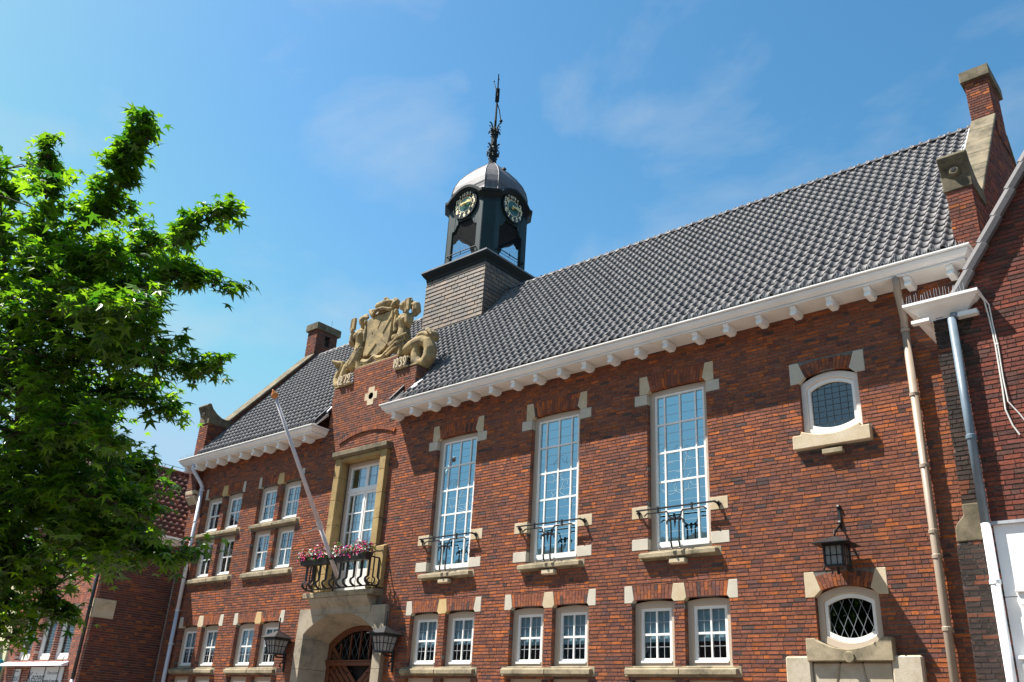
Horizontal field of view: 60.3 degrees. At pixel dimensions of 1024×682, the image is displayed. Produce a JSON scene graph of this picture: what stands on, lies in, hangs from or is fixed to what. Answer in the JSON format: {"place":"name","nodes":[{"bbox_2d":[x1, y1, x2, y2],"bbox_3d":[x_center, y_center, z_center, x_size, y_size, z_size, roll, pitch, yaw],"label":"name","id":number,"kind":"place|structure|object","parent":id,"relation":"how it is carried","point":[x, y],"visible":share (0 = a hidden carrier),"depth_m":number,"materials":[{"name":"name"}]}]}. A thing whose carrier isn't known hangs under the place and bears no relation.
{"place":"outdoors","nodes":[
{"label":"outdoors","id":0,"kind":"place"},
{"bbox_2d":[0,0,1023,470],"label":"sky","id":1,"kind":"structure","parent":0,"point":[346,130],"materials":[{"name":"blue"}]},
{"label":"street","id":2,"kind":"structure","parent":0,"visible":0},
{"bbox_2d":[0,458,92,681],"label":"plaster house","id":3,"kind":"structure","parent":2,"relation":"on","point":[3,656],"depth_m":28.03,"materials":[{"name":"white paint"}]},
{"bbox_2d":[1,453,189,681],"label":"brick house","id":4,"kind":"structure","parent":2,"relation":"on","point":[123,643],"depth_m":26.09,"materials":[{"name":"brown brick"}]},
{"bbox_2d":[12,660,21,681],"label":"shop sign","id":5,"kind":"object","parent":4,"relation":"attached to","point":[16,675],"visible":1,"depth_m":26.88,"materials":[{"name":"white plastic"}]},
{"bbox_2d":[19,611,39,659],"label":"window","id":6,"kind":"structure","parent":4,"relation":"in","point":[28,651],"depth_m":27.64,"materials":[{"name":"white paint"}]},
{"bbox_2d":[0,661,68,665],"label":"awning cassette","id":7,"kind":"object","parent":4,"relation":"attached to","point":[63,663],"visible":1,"depth_m":25.99,"materials":[{"name":"white paint"}]},
{"bbox_2d":[26,656,64,681],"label":"shop sign","id":8,"kind":"object","parent":4,"relation":"attached to","point":[45,674],"visible":1,"depth_m":25.66,"materials":[{"name":"white plastic"}]},
{"bbox_2d":[37,608,60,659],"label":"window","id":9,"kind":"structure","parent":4,"relation":"in","point":[45,648],"depth_m":26.98,"materials":[{"name":"white paint"}]},
{"bbox_2d":[55,604,79,659],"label":"window","id":10,"kind":"structure","parent":4,"relation":"in","point":[63,648],"depth_m":26.22,"materials":[{"name":"white paint"}]},
{"bbox_2d":[70,563,100,681],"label":"drainpipe","id":11,"kind":"object","parent":4,"relation":"attached to","point":[73,673],"visible":0.81,"depth_m":24.99,"materials":[{"name":"metal"}]},
{"bbox_2d":[0,102,259,661],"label":"sweetgum tree","id":12,"kind":"object","parent":2,"relation":"on","point":[84,287],"visible":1,"depth_m":8.88,"materials":[{"name":"green plant"}]},
{"bbox_2d":[902,150,1023,681],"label":"brick house","id":13,"kind":"structure","parent":2,"relation":"on","point":[993,270],"depth_m":12.02,"materials":[{"name":"brick"}]},
{"bbox_2d":[947,312,1016,681],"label":"downpipe","id":14,"kind":"object","parent":13,"relation":"attached to","point":[995,582],"visible":1,"depth_m":11.51,"materials":[{"name":"grey metal"}]},
{"bbox_2d":[978,290,1023,434],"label":"cable","id":15,"kind":"object","parent":13,"relation":"attached to","point":[992,329],"visible":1,"depth_m":12.11,"materials":[{"name":"white plastic"}]},
{"bbox_2d":[1018,656,1023,669],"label":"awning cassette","id":16,"kind":"object","parent":13,"relation":"attached to","point":[1021,658],"visible":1,"depth_m":10.57,"materials":[{"name":"metal"}]},
{"label":"ground","id":17,"kind":"structure","parent":0,"visible":0},
{"bbox_2d":[154,63,1016,681],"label":"town hall","id":18,"kind":"structure","parent":17,"relation":"on","point":[744,365],"depth_m":17.86,"materials":[{"name":"brick"}]},
{"bbox_2d":[174,676,188,681],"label":"window","id":19,"kind":"structure","parent":18,"relation":"in","point":[177,678],"depth_m":25.25,"materials":[{"name":"beige paint"}]},
{"bbox_2d":[161,464,204,681],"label":"downpipe","id":20,"kind":"object","parent":18,"relation":"attached to","point":[180,595],"visible":0.85,"depth_m":26.45,"materials":[{"name":"grey metal"}]},
{"bbox_2d":[177,626,197,667],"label":"window","id":21,"kind":"structure","parent":18,"relation":"in","point":[189,636],"depth_m":25.71,"materials":[{"name":"beige paint"}]},
{"bbox_2d":[195,676,209,681],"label":"window","id":22,"kind":"structure","parent":18,"relation":"in","point":[198,678],"depth_m":24.60,"materials":[{"name":"beige paint"}]},
{"bbox_2d":[195,539,214,578],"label":"window","id":23,"kind":"structure","parent":18,"relation":"in","point":[202,570],"depth_m":26.73,"materials":[{"name":"beige paint"}]},
{"bbox_2d":[198,625,218,667],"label":"window","id":24,"kind":"structure","parent":18,"relation":"in","point":[210,633],"depth_m":25.04,"materials":[{"name":"beige paint"}]},
{"bbox_2d":[204,497,222,532],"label":"window","id":25,"kind":"structure","parent":18,"relation":"in","point":[214,509],"depth_m":27.33,"materials":[{"name":"beige paint"}]},
{"bbox_2d":[215,536,234,575],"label":"window","id":26,"kind":"structure","parent":18,"relation":"in","point":[224,560],"depth_m":26.10,"materials":[{"name":"beige paint"}]},
{"bbox_2d":[224,493,242,529],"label":"window","id":27,"kind":"structure","parent":18,"relation":"in","point":[234,505],"depth_m":26.63,"materials":[{"name":"beige paint"}]},
{"bbox_2d":[230,677,245,681],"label":"window","id":28,"kind":"structure","parent":18,"relation":"in","point":[233,679],"depth_m":23.50,"materials":[{"name":"beige paint"}]},
{"bbox_2d":[233,623,254,666],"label":"window","id":29,"kind":"structure","parent":18,"relation":"in","point":[246,631],"depth_m":23.96,"materials":[{"name":"beige paint"}]},
{"bbox_2d":[249,530,270,571],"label":"window","id":30,"kind":"structure","parent":18,"relation":"in","point":[261,542],"depth_m":24.99,"materials":[{"name":"beige paint"}]},
{"bbox_2d":[254,677,270,681],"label":"window","id":31,"kind":"structure","parent":18,"relation":"in","point":[257,679],"depth_m":22.83,"materials":[{"name":"beige paint"}]},
{"bbox_2d":[256,622,278,666],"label":"window","id":32,"kind":"structure","parent":18,"relation":"in","point":[263,660],"depth_m":23.32,"materials":[{"name":"beige paint"}]},
{"bbox_2d":[257,485,277,523],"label":"window","id":33,"kind":"structure","parent":18,"relation":"in","point":[269,494],"depth_m":25.53,"materials":[{"name":"beige paint"}]},
{"bbox_2d":[261,618,293,671],"bbox_3d":[-5.933,7.656,22.267,0.600,1.275,0.633,-17,-31,38],"label":"lantern","id":34,"kind":"object","parent":18,"relation":"attached to","point":[277,642],"visible":1,"depth_m":22.16,"materials":[{"name":"black metal"}]},
{"bbox_2d":[272,526,294,569],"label":"window","id":35,"kind":"structure","parent":18,"relation":"in","point":[281,557],"depth_m":24.35,"materials":[{"name":"beige paint"}]},
{"bbox_2d":[280,480,301,519],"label":"window","id":36,"kind":"structure","parent":18,"relation":"in","point":[292,490],"depth_m":24.85,"materials":[{"name":"clear glass"}]},
{"bbox_2d":[271,389,338,577],"bbox_3d":[-4.967,3.806,22.177,1.660,4.062,3.792,1,-24,6],"label":"flagpole","id":37,"kind":"object","parent":18,"relation":"attached to","point":[274,394],"visible":0.97,"depth_m":21.44,"materials":[{"name":"metal"}]},
{"bbox_2d":[297,543,336,566],"bbox_3d":[-4.882,5.344,22.091,1.286,0.540,0.431,-17,-31,38],"label":"flower box","id":38,"kind":"object","parent":18,"relation":"attached to","point":[317,557],"visible":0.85,"depth_m":21.98,"materials":[{"name":"pink plant"}]},
{"bbox_2d":[324,625,373,681],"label":"front door","id":39,"kind":"structure","parent":18,"relation":"in","point":[349,659],"depth_m":21.72,"materials":[{"name":"brown wood"}]},
{"bbox_2d":[329,538,376,562],"bbox_3d":[-3.829,5.030,21.232,1.380,0.526,0.413,-17,-31,38],"label":"flower box","id":40,"kind":"object","parent":18,"relation":"attached to","point":[350,553],"visible":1,"depth_m":21.08,"materials":[{"name":"pink plant"}]},
{"bbox_2d":[333,458,379,590],"bbox_3d":[-3.719,4.792,22.614,1.544,3.460,0.440,-17,-31,38],"label":"balcony door","id":41,"kind":"structure","parent":18,"relation":"in","point":[359,505],"depth_m":22.88,"materials":[{"name":"beige paint"}]},
{"bbox_2d":[367,611,403,671],"bbox_3d":[-2.853,6.730,19.788,0.600,1.275,0.633,-17,-31,38],"label":"lantern","id":42,"kind":"object","parent":18,"relation":"attached to","point":[385,639],"visible":1,"depth_m":19.68,"materials":[{"name":"black metal"}]},
{"bbox_2d":[332,297,439,389],"bbox_3d":[-3.580,-0.066,24.754,4.193,2.586,0.720,-17,-31,38],"label":"stone coat of arms","id":43,"kind":"object","parent":18,"relation":"on","point":[384,333],"visible":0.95,"depth_m":24.46},
{"bbox_2d":[408,678,432,681],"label":"window","id":44,"kind":"structure","parent":18,"relation":"in","point":[409,679],"depth_m":19.24,"materials":[{"name":"beige paint"}]},
{"bbox_2d":[409,613,438,666],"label":"window","id":45,"kind":"structure","parent":18,"relation":"in","point":[425,626],"depth_m":19.70,"materials":[{"name":"beige paint"}]},
{"bbox_2d":[419,532,477,571],"bbox_3d":[-1.504,4.775,19.803,1.800,0.823,0.181,-17,-31,38],"label":"window guard","id":46,"kind":"object","parent":18,"relation":"attached to","point":[447,546],"visible":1,"depth_m":19.77,"materials":[{"name":"black metal"}]},
{"bbox_2d":[429,432,477,572],"bbox_3d":[-1.181,3.802,20.568,1.320,3.270,0.400,-17,-31,38],"label":"window","id":47,"kind":"structure","parent":18,"relation":"in","point":[456,475],"depth_m":20.53,"materials":[{"name":"clear glass"}]},
{"bbox_2d":[443,678,469,681],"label":"window","id":48,"kind":"structure","parent":18,"relation":"in","point":[445,679],"depth_m":18.58,"materials":[{"name":"beige paint"}]},
{"bbox_2d":[445,611,474,666],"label":"window","id":49,"kind":"structure","parent":18,"relation":"in","point":[460,631],"depth_m":19.03,"materials":[{"name":"beige paint"}]},
{"bbox_2d":[421,74,534,330],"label":"clock tower","id":50,"kind":"structure","parent":18,"relation":"on","point":[488,212],"depth_m":27.82,"materials":[{"name":"grey metal"}]},
{"bbox_2d":[510,679,541,681],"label":"window","id":51,"kind":"structure","parent":18,"relation":"in","point":[511,680],"depth_m":17.42,"materials":[{"name":"beige paint"}]},
{"bbox_2d":[511,607,543,666],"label":"window","id":52,"kind":"structure","parent":18,"relation":"in","point":[527,641],"depth_m":17.87,"materials":[{"name":"beige paint"}]},
{"bbox_2d":[516,518,586,561],"bbox_3d":[0.748,4.098,17.989,1.800,0.823,0.181,-17,-31,38],"label":"window guard","id":53,"kind":"object","parent":18,"relation":"attached to","point":[584,520],"visible":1,"depth_m":17.97,"materials":[{"name":"black metal"}]},
{"bbox_2d":[529,409,579,562],"bbox_3d":[1.072,3.125,18.754,1.320,3.270,0.400,-17,-31,38],"label":"window","id":54,"kind":"structure","parent":18,"relation":"in","point":[555,494],"depth_m":18.69,"materials":[{"name":"clear glass"}]},
{"bbox_2d":[554,679,587,681],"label":"window","id":55,"kind":"structure","parent":18,"relation":"in","point":[555,680],"depth_m":16.77,"materials":[{"name":"beige paint"}]},
{"bbox_2d":[554,604,588,665],"bbox_3d":[1.304,5.777,17.184,0.890,1.180,0.415,-17,-31,38],"label":"window","id":56,"kind":"structure","parent":18,"relation":"in","point":[572,621],"depth_m":17.20,"materials":[{"name":"beige paint"}]},
{"bbox_2d":[635,600,674,665],"bbox_3d":[2.726,5.350,16.040,0.890,1.180,0.415,-17,-31,38],"label":"window","id":57,"kind":"structure","parent":18,"relation":"in","point":[654,620],"depth_m":16.04,"materials":[{"name":"beige paint"}]},
{"bbox_2d":[636,680,675,681],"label":"window","id":58,"kind":"structure","parent":18,"relation":"in","point":[636,680],"depth_m":15.59,"materials":[{"name":"beige paint"}]},
{"bbox_2d":[636,500,720,548],"bbox_3d":[3.012,3.418,16.167,1.800,0.823,0.181,-17,-31,38],"label":"window guard","id":59,"kind":"object","parent":18,"relation":"attached to","point":[679,518],"visible":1,"depth_m":16.14,"materials":[{"name":"black metal"}]},
{"bbox_2d":[650,381,711,551],"bbox_3d":[3.336,2.445,16.932,1.320,3.270,0.400,-17,-31,38],"label":"window","id":60,"kind":"structure","parent":18,"relation":"in","point":[678,415],"depth_m":16.86,"materials":[{"name":"clear glass"}]},
{"bbox_2d":[687,597,732,665],"bbox_3d":[3.560,5.099,15.368,0.890,1.180,0.415,-17,-31,38],"label":"window","id":61,"kind":"structure","parent":18,"relation":"in","point":[709,619],"depth_m":15.37,"materials":[{"name":"beige paint"}]},
{"bbox_2d":[689,680,733,681],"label":"window","id":62,"kind":"structure","parent":18,"relation":"in","point":[689,680],"depth_m":14.96,"materials":[{"name":"beige paint"}]},
{"bbox_2d":[801,369,862,433],"bbox_3d":[5.649,1.146,15.352,1.040,1.180,0.430,-17,-31,38],"label":"window","id":63,"kind":"structure","parent":18,"relation":"in","point":[831,403],"depth_m":15.28,"materials":[{"name":"paint"}]},
{"bbox_2d":[811,504,860,574],"bbox_3d":[5.136,3.106,13.959,0.580,1.185,0.655,-17,-31,38],"label":"lantern","id":64,"kind":"object","parent":18,"relation":"attached to","point":[836,553],"visible":1,"depth_m":13.74,"materials":[{"name":"black metal"}]},
{"bbox_2d":[817,586,883,648],"bbox_3d":[5.426,4.395,13.927,1.010,0.970,0.430,-17,-31,38],"label":"window","id":65,"kind":"structure","parent":18,"relation":"in","point":[849,616],"depth_m":13.84,"materials":[{"name":"beige paint"}]},
{"bbox_2d":[892,276,959,681],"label":"downpipe","id":66,"kind":"object","parent":18,"relation":"attached to","point":[933,532],"visible":1,"depth_m":13.45,"materials":[{"name":"beige metal"}]}
]}

